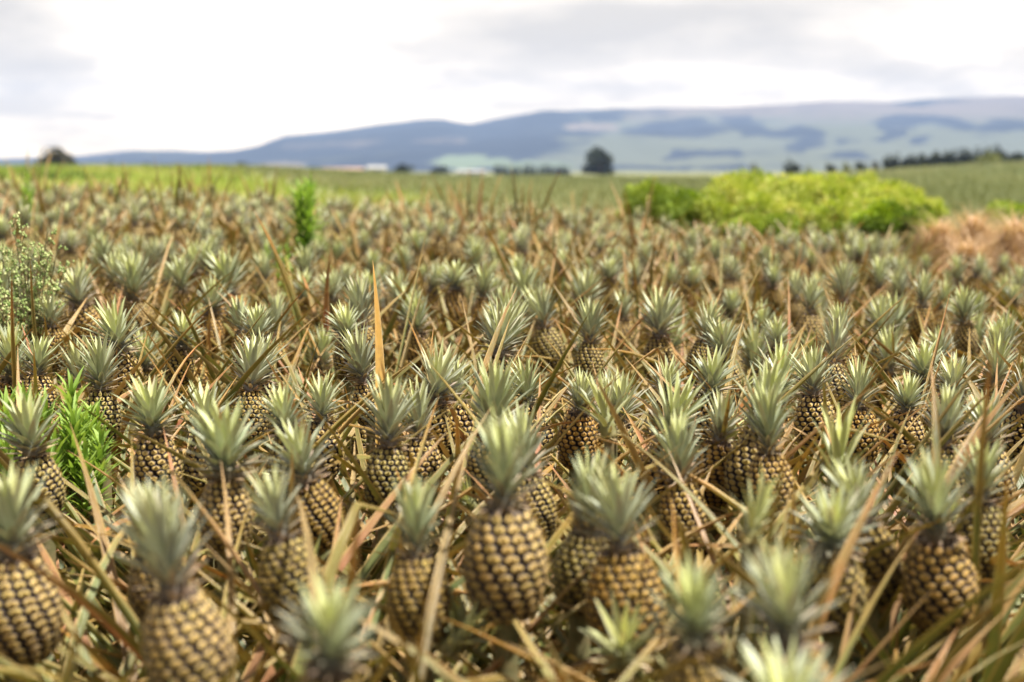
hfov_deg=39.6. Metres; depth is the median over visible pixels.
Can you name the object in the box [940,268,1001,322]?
pineapple plant
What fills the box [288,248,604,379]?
pineapple plant
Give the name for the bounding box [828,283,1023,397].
pineapple plant
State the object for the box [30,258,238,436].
pineapple plant
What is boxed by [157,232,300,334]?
pineapple plant
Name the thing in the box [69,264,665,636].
pineapple plant
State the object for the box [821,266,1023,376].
pineapple plant
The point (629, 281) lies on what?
pineapple plant
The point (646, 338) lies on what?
pineapple plant
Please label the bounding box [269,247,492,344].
pineapple plant
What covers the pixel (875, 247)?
pineapple plant
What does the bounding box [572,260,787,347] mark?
pineapple plant
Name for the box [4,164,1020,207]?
ground
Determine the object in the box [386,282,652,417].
pineapple plant
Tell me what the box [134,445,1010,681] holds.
pineapple plant
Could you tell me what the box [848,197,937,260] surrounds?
green bush
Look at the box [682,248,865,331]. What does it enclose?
pineapple plant
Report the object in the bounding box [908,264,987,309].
pineapple plant
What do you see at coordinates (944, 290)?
pineapple plant
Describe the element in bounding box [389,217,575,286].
pineapple plant
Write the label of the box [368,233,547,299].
pineapple plant
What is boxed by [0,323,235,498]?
pineapple plant
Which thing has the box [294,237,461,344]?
pineapple plant
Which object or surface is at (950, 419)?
pineapple plant
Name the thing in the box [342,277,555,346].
pineapple plant
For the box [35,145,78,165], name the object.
broadleaf tree
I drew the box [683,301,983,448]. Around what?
pineapple plant
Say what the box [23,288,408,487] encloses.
pineapple plant
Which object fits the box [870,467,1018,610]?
pineapple plant
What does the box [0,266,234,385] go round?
pineapple plant
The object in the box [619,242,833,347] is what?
pineapple plant
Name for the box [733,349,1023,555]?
pineapple plant
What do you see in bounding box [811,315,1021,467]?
pineapple plant
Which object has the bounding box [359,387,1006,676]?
pineapple plant
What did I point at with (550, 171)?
cypress tree
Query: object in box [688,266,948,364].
pineapple plant
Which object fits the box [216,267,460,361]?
pineapple plant
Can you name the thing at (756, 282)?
pineapple plant
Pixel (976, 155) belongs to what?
conifer tree
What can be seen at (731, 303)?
pineapple plant
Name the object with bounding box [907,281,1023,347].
pineapple plant
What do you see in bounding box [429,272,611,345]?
pineapple plant
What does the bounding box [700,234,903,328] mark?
pineapple plant
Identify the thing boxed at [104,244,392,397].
pineapple plant
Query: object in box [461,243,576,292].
pineapple plant
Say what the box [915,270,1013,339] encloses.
pineapple plant
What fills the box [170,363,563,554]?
pineapple plant
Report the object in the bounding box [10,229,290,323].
pineapple plant
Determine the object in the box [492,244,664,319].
pineapple plant
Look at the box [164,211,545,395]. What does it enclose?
pineapple plant
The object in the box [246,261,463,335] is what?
pineapple plant
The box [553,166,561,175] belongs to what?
cypress tree
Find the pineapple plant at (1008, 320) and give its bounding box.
[853,305,1023,401]
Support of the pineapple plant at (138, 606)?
on the ground at (617, 173)
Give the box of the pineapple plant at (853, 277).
[747,261,867,322]
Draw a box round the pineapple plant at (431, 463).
[56,320,728,664]
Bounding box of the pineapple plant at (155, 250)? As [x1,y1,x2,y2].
[66,236,255,306]
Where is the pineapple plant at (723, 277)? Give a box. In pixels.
[648,253,828,315]
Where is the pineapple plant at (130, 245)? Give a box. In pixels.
[52,236,184,264]
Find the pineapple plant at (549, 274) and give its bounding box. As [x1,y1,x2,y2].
[448,251,652,317]
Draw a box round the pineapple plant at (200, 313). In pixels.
[66,303,386,381]
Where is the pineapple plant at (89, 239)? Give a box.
[81,220,189,265]
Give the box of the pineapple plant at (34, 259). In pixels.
[9,240,107,301]
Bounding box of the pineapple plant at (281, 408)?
[0,351,589,681]
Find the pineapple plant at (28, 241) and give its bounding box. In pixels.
[13,225,87,273]
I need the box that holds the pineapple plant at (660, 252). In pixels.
[596,232,751,284]
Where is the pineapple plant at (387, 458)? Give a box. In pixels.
[56,371,707,680]
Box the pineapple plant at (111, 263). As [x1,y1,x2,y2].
[39,247,223,370]
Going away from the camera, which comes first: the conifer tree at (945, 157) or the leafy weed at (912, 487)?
the leafy weed at (912, 487)
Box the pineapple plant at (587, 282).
[435,256,695,395]
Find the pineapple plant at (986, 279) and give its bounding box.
[942,262,996,324]
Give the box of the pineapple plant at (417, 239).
[326,220,545,290]
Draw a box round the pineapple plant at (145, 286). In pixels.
[42,245,298,388]
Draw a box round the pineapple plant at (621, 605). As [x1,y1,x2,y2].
[359,461,1000,681]
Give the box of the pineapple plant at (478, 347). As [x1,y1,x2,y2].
[332,301,647,402]
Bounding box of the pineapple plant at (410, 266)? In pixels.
[331,237,489,292]
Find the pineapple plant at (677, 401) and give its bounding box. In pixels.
[348,366,917,587]
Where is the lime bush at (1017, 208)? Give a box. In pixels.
[985,198,1023,230]
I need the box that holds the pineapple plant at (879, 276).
[752,252,969,360]
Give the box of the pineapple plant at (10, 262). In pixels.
[0,255,108,336]
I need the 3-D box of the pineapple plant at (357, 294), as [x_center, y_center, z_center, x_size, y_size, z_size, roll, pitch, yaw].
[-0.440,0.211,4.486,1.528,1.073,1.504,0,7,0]
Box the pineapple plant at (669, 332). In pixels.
[524,299,793,395]
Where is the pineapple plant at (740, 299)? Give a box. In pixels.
[645,260,859,336]
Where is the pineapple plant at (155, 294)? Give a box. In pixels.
[33,202,255,365]
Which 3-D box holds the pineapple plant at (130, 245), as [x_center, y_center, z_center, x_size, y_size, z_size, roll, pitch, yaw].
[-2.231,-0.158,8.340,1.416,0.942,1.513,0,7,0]
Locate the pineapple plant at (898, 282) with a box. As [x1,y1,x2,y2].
[803,259,1022,345]
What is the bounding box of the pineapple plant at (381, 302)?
[288,283,446,344]
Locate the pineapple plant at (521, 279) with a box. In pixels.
[383,265,650,392]
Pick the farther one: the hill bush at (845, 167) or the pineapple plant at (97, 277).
the hill bush at (845, 167)
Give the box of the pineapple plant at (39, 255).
[33,245,60,299]
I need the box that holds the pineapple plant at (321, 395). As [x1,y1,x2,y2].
[77,359,560,678]
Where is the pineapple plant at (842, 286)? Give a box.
[684,255,969,406]
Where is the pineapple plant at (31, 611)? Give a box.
[0,459,410,681]
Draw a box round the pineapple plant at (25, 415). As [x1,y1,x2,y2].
[0,349,457,681]
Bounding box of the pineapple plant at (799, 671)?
[540,498,1023,681]
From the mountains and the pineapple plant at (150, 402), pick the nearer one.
the pineapple plant at (150, 402)
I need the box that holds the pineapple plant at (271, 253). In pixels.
[197,234,357,325]
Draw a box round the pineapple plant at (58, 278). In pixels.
[0,243,93,301]
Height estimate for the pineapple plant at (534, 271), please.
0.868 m
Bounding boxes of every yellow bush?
[688,167,792,260]
[758,167,885,249]
[847,177,950,264]
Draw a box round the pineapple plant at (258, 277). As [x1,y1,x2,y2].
[157,251,352,334]
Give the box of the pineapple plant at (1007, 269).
[933,264,1012,305]
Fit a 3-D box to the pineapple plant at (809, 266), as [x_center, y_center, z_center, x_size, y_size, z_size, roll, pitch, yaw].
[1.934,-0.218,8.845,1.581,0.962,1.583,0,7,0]
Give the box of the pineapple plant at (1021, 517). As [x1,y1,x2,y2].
[878,462,1023,520]
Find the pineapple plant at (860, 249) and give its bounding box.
[742,224,953,300]
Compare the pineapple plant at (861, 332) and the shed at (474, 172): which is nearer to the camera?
the pineapple plant at (861, 332)
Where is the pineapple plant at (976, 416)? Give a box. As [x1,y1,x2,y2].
[640,387,1023,646]
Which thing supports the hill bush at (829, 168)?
on the ground at (617, 173)
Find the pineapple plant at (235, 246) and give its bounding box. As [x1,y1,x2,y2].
[164,226,287,291]
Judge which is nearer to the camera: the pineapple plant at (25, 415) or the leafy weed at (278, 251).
the pineapple plant at (25, 415)
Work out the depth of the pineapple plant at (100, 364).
3.16 m
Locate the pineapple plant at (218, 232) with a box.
[212,227,296,263]
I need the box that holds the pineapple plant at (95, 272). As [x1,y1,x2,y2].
[18,255,160,348]
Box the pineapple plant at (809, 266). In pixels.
[742,232,894,315]
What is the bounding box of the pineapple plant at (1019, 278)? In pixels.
[926,256,1023,338]
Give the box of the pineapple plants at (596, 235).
[0,147,1023,680]
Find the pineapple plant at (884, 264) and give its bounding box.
[790,256,999,330]
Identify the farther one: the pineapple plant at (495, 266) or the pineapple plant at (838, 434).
the pineapple plant at (495, 266)
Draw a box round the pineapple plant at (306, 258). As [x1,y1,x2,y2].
[173,244,447,338]
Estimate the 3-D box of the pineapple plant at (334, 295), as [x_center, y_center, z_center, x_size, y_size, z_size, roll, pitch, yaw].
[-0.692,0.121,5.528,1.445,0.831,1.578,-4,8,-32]
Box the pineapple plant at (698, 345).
[522,297,931,442]
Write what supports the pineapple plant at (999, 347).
on the ground at (617, 173)
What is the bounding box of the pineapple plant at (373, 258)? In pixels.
[253,248,446,331]
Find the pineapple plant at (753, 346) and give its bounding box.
[635,320,906,441]
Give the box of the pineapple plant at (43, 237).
[5,194,129,272]
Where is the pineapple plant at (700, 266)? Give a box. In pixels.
[633,253,709,309]
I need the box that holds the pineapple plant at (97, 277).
[12,242,252,314]
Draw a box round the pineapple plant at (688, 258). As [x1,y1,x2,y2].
[615,225,790,319]
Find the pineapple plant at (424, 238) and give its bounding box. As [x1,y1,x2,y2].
[335,229,503,278]
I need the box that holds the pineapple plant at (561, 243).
[501,239,632,280]
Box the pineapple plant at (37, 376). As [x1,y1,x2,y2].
[11,276,335,527]
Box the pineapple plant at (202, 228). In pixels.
[150,215,301,292]
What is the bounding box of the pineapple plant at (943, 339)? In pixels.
[748,308,1023,462]
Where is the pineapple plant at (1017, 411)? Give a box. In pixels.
[732,326,1023,556]
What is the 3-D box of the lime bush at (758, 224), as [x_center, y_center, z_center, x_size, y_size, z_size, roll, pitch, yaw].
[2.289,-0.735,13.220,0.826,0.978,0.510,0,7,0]
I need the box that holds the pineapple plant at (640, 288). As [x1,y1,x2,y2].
[520,255,765,352]
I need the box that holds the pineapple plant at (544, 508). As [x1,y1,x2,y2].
[183,378,824,681]
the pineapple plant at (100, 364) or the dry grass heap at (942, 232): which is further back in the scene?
the dry grass heap at (942, 232)
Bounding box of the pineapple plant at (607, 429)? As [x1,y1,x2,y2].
[253,370,874,669]
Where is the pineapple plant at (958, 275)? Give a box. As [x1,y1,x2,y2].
[865,252,1018,336]
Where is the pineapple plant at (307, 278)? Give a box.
[160,263,448,370]
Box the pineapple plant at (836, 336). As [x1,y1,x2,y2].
[637,311,978,474]
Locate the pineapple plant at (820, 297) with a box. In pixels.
[738,267,949,342]
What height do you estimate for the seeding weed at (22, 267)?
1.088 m
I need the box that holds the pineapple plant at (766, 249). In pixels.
[696,242,849,309]
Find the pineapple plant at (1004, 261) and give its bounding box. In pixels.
[905,250,1011,308]
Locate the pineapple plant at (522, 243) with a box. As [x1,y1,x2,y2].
[441,226,611,291]
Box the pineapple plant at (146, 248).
[141,239,166,269]
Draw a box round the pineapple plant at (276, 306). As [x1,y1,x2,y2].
[63,289,415,413]
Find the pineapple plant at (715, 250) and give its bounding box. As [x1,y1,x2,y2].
[628,233,789,306]
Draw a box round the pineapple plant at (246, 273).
[141,211,284,296]
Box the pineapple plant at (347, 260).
[284,232,426,279]
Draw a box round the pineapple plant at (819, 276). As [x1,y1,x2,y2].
[752,269,827,308]
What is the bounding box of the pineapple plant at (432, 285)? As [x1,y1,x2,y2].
[286,260,568,352]
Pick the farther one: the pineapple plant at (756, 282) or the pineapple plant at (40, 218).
the pineapple plant at (40, 218)
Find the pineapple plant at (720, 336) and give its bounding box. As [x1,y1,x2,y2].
[538,286,917,460]
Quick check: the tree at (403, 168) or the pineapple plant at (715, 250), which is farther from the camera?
the tree at (403, 168)
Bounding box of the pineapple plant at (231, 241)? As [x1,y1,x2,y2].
[228,224,298,272]
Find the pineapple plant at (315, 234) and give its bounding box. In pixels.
[233,230,348,272]
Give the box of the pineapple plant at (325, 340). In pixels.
[188,323,403,413]
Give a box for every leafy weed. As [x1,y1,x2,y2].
[0,380,82,523]
[15,164,39,234]
[32,366,129,579]
[262,239,295,307]
[280,173,334,282]
[905,460,920,516]
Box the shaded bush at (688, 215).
[674,188,725,235]
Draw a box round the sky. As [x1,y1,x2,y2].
[0,0,1023,158]
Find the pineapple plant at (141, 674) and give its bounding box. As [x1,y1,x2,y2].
[44,548,378,680]
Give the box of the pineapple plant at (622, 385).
[463,360,880,499]
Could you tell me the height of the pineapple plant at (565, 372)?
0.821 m
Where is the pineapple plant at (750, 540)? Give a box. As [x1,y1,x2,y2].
[245,399,1023,681]
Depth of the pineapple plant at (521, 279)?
5.82 m
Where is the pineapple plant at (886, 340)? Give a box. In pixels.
[746,323,974,415]
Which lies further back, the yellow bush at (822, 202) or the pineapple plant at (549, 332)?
the yellow bush at (822, 202)
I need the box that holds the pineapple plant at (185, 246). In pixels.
[162,229,257,262]
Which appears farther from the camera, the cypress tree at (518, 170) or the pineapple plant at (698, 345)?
the cypress tree at (518, 170)
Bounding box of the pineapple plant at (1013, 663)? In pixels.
[862,617,1020,678]
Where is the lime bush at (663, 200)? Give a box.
[614,176,693,239]
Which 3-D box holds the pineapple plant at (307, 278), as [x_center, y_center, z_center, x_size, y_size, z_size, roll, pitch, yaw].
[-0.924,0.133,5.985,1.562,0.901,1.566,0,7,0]
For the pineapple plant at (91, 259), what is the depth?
7.23 m
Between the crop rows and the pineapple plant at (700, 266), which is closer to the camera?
the pineapple plant at (700, 266)
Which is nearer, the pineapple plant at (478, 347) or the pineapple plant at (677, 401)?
the pineapple plant at (677, 401)
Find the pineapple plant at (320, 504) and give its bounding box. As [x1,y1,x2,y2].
[35,413,683,681]
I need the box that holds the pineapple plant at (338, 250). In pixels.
[247,237,439,292]
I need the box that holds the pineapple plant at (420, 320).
[288,288,564,412]
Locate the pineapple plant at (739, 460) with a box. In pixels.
[340,345,1023,672]
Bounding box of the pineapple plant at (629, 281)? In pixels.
[571,272,720,344]
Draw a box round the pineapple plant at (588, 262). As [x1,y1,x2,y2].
[503,257,599,290]
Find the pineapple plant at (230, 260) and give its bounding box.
[159,253,313,361]
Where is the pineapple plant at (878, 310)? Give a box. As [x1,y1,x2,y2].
[682,279,988,417]
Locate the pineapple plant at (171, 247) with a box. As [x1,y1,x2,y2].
[64,225,281,302]
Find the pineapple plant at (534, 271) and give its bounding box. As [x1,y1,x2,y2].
[436,262,643,347]
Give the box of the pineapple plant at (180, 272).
[57,252,319,364]
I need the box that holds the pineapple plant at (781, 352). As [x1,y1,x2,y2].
[549,334,896,494]
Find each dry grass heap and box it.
[593,201,624,228]
[900,204,988,293]
[919,194,1009,262]
[920,223,1022,280]
[972,203,1023,306]
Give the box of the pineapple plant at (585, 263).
[538,238,725,336]
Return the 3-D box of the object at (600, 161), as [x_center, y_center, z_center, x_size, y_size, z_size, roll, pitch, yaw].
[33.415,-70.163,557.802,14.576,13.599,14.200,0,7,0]
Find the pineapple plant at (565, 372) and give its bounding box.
[463,322,758,461]
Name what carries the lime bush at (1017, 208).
on the ground at (617, 173)
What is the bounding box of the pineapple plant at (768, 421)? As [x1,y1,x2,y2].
[438,377,1023,671]
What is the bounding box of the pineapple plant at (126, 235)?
[61,232,161,263]
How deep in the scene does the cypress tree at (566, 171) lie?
615.34 m
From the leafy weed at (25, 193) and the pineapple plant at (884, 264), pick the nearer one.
the pineapple plant at (884, 264)
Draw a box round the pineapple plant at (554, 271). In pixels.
[442,246,621,339]
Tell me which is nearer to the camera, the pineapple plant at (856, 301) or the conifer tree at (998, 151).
the pineapple plant at (856, 301)
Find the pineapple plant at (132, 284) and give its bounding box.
[40,252,293,383]
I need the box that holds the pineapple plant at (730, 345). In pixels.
[618,284,912,444]
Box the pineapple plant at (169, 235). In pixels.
[154,224,262,266]
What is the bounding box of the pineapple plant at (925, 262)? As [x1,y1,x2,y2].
[863,254,1011,307]
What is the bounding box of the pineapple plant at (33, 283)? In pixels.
[2,272,213,413]
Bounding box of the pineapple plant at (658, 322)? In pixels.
[535,254,819,439]
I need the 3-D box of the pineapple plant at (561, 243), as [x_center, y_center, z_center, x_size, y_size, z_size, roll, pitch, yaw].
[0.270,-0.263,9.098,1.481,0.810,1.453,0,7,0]
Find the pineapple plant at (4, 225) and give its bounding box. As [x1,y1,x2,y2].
[0,213,130,278]
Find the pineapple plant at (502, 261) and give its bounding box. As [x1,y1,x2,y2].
[437,212,633,310]
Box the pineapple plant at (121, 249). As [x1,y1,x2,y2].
[42,240,202,356]
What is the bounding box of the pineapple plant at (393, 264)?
[294,244,482,305]
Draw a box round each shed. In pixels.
[321,167,363,169]
[367,166,386,171]
[456,170,485,175]
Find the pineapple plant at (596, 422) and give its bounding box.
[419,368,793,476]
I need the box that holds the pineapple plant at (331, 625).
[13,446,962,681]
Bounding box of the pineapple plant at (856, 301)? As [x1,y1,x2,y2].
[776,241,959,339]
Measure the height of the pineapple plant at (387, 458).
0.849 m
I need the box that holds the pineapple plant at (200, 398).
[0,378,448,681]
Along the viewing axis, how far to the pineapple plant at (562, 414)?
4.51 m
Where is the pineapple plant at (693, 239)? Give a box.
[623,227,786,308]
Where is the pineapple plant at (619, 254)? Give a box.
[536,242,718,310]
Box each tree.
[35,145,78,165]
[393,163,415,173]
[430,165,449,174]
[493,163,499,174]
[499,163,504,174]
[503,164,511,174]
[514,163,522,175]
[521,163,528,175]
[526,163,532,175]
[532,165,538,175]
[537,166,543,174]
[542,164,550,174]
[547,165,554,174]
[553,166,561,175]
[558,164,565,174]
[564,165,572,175]
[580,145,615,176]
[882,154,897,169]
[890,152,906,168]
[901,156,914,168]
[908,153,922,167]
[916,152,929,166]
[926,153,939,166]
[932,150,948,166]
[940,150,955,165]
[949,148,962,165]
[956,147,971,165]
[964,147,974,163]
[972,146,982,161]
[980,144,994,161]
[990,144,1005,162]
[999,151,1009,162]
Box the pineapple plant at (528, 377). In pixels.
[346,324,799,566]
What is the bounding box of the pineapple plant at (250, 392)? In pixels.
[26,332,460,651]
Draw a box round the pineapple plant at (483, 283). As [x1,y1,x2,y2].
[380,258,645,378]
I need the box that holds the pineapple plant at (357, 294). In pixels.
[186,236,567,442]
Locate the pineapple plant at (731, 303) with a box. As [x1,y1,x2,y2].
[605,285,853,381]
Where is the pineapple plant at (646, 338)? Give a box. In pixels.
[447,247,735,386]
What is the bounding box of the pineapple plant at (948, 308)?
[849,258,1023,371]
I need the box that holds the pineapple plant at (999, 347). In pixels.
[797,328,1023,516]
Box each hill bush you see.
[749,163,757,174]
[783,158,801,173]
[825,163,837,172]
[842,162,855,173]
[855,162,870,171]
[871,161,879,169]
[975,150,1002,164]
[1008,151,1023,162]
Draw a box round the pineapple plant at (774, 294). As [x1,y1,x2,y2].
[674,260,910,349]
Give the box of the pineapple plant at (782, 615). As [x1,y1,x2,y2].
[348,528,1023,681]
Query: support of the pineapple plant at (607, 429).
on the ground at (617, 173)
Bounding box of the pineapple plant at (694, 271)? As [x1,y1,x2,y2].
[682,260,747,330]
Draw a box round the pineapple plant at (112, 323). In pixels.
[0,296,338,504]
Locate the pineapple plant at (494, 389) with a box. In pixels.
[200,353,806,651]
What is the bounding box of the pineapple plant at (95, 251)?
[63,241,187,297]
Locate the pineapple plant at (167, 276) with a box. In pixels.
[53,260,289,326]
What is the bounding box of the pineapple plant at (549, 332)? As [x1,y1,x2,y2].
[382,283,690,435]
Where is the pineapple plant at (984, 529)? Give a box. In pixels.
[492,333,1023,681]
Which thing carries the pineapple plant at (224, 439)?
on the ground at (617, 173)
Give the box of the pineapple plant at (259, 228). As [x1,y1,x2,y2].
[187,219,298,291]
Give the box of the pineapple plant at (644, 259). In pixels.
[572,240,746,311]
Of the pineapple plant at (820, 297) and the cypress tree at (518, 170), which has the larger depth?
the cypress tree at (518, 170)
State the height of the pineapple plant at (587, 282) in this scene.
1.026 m
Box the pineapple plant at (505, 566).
[75,405,732,681]
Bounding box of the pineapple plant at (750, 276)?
[740,237,859,293]
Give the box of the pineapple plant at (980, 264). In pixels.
[862,250,1022,342]
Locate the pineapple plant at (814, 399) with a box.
[552,341,1023,548]
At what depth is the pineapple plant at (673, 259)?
8.88 m
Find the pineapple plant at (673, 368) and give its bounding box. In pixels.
[510,337,881,528]
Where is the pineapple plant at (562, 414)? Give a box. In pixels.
[392,337,669,469]
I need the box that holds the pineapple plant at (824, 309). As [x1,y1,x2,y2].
[804,294,904,361]
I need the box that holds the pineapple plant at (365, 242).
[293,228,452,289]
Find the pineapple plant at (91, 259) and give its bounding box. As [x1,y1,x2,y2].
[13,234,199,302]
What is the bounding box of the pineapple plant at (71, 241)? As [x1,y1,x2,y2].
[53,222,154,282]
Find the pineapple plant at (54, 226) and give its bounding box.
[45,220,66,258]
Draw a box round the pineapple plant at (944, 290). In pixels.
[851,279,1021,340]
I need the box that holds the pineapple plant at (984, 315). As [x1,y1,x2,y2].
[905,274,1023,350]
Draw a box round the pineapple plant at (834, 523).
[430,390,1023,681]
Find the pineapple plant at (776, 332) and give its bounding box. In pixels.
[597,278,985,481]
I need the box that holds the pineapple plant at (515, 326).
[289,294,655,465]
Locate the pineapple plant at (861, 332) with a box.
[736,293,1023,367]
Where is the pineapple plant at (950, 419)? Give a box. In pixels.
[556,369,1023,672]
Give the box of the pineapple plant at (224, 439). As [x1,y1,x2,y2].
[0,397,485,681]
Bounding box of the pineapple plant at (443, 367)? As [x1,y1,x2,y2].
[110,288,659,618]
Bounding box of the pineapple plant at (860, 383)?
[556,291,1023,586]
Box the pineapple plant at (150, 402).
[0,352,555,678]
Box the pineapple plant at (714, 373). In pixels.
[432,318,959,552]
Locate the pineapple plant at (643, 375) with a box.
[616,308,865,404]
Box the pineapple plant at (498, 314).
[299,296,732,511]
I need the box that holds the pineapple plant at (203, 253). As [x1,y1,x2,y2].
[135,238,317,336]
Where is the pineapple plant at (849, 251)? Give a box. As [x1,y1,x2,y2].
[754,241,942,291]
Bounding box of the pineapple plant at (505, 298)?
[311,284,632,426]
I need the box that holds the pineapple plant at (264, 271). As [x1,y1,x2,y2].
[151,250,318,341]
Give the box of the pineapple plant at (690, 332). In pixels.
[556,234,787,411]
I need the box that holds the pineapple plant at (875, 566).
[373,453,1023,681]
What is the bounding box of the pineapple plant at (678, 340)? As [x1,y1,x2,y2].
[520,299,792,407]
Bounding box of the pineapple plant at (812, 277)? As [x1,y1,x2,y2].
[749,240,870,318]
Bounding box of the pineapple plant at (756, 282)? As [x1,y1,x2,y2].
[677,230,872,323]
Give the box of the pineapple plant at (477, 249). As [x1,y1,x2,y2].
[381,227,553,345]
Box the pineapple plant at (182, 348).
[1,288,405,454]
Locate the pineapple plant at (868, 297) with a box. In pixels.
[832,275,1023,366]
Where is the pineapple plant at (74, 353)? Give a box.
[53,333,209,461]
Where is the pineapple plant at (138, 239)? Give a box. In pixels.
[134,233,147,255]
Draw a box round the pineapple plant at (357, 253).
[262,205,438,282]
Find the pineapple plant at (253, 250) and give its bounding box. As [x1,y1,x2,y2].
[211,211,371,307]
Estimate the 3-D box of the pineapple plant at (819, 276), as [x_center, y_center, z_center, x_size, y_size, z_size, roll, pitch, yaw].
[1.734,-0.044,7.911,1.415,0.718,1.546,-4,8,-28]
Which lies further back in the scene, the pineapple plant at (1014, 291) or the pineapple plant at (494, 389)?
the pineapple plant at (1014, 291)
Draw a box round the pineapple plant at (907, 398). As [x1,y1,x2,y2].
[697,339,1023,557]
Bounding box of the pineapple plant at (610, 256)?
[569,247,706,300]
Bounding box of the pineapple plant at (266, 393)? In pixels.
[12,316,453,529]
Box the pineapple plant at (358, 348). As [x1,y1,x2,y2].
[239,323,569,556]
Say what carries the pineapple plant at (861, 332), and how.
on the ground at (617, 173)
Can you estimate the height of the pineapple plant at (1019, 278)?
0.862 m
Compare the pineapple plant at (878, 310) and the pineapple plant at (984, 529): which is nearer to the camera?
the pineapple plant at (984, 529)
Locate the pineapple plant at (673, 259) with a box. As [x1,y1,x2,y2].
[583,239,758,304]
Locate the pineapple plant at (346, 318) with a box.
[133,292,561,488]
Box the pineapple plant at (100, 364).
[0,310,364,631]
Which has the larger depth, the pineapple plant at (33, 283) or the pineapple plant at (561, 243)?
the pineapple plant at (561, 243)
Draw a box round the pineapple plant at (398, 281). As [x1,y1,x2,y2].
[283,268,567,380]
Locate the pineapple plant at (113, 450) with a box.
[0,327,276,552]
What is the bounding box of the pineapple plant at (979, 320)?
[870,310,991,392]
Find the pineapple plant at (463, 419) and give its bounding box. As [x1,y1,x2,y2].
[185,354,635,598]
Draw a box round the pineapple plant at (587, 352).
[393,293,792,479]
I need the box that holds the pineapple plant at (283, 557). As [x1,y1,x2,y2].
[0,397,724,681]
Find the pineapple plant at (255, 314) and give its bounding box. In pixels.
[56,302,473,500]
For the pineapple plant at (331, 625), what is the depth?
1.43 m
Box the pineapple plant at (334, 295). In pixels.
[162,267,469,384]
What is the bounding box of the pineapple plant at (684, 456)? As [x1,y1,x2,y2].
[336,354,1023,678]
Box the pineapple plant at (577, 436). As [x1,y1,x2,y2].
[210,333,918,638]
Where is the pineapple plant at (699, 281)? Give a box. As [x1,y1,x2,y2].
[630,249,788,302]
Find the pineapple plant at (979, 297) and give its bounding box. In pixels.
[854,287,992,362]
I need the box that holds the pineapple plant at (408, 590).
[0,455,786,681]
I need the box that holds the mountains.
[0,96,1023,171]
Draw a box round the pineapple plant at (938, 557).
[563,362,1023,681]
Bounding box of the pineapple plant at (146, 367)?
[19,325,337,464]
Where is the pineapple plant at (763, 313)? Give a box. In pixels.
[636,296,872,383]
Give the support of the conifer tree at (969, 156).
on the ground at (617, 173)
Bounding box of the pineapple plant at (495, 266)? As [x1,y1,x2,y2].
[390,253,512,298]
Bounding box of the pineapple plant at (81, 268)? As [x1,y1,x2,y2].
[61,257,216,367]
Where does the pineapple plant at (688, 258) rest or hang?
on the ground at (617, 173)
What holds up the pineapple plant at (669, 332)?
on the ground at (617, 173)
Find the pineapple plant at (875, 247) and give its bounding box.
[780,224,990,329]
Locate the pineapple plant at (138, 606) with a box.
[0,423,586,681]
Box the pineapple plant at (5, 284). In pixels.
[0,261,168,387]
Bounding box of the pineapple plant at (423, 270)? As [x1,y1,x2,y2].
[415,263,509,300]
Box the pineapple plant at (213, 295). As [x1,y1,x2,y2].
[59,272,343,419]
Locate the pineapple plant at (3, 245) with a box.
[0,240,42,296]
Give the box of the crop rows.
[0,158,1023,255]
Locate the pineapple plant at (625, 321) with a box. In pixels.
[526,287,746,395]
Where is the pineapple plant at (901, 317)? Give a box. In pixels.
[798,289,1023,404]
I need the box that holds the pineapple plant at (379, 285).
[228,266,498,374]
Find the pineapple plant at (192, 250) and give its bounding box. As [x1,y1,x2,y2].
[85,237,290,321]
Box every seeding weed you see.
[0,246,30,378]
[3,211,74,374]
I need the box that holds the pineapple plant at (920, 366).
[751,338,1022,521]
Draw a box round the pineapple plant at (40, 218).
[24,204,158,261]
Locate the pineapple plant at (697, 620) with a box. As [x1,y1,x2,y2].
[292,452,1023,681]
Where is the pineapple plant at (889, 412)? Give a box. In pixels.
[556,351,1023,530]
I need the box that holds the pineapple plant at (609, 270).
[490,228,741,359]
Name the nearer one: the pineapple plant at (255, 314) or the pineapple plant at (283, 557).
the pineapple plant at (283, 557)
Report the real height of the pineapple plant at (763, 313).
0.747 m
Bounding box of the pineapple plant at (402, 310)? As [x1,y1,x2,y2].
[220,272,568,407]
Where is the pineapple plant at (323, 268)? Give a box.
[245,236,393,325]
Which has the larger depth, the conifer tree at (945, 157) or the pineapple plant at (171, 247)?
the conifer tree at (945, 157)
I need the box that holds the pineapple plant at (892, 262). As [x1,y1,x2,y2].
[828,250,1011,317]
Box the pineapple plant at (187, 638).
[60,464,751,681]
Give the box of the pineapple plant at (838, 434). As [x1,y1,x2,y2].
[456,376,1023,681]
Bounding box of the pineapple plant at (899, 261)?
[808,250,1022,342]
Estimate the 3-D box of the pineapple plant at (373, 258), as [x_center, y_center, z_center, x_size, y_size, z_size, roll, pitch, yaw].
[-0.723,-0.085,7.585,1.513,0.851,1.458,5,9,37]
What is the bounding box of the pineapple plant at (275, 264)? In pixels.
[272,245,306,287]
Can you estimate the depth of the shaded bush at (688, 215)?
14.14 m
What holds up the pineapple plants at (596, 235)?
on the ground at (617, 173)
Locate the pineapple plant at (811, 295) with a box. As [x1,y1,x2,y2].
[679,274,955,374]
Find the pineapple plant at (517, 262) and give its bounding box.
[379,242,665,373]
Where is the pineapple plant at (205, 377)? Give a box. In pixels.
[186,330,340,403]
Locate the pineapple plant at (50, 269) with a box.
[36,232,173,329]
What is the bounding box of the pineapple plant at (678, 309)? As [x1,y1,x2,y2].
[572,296,746,373]

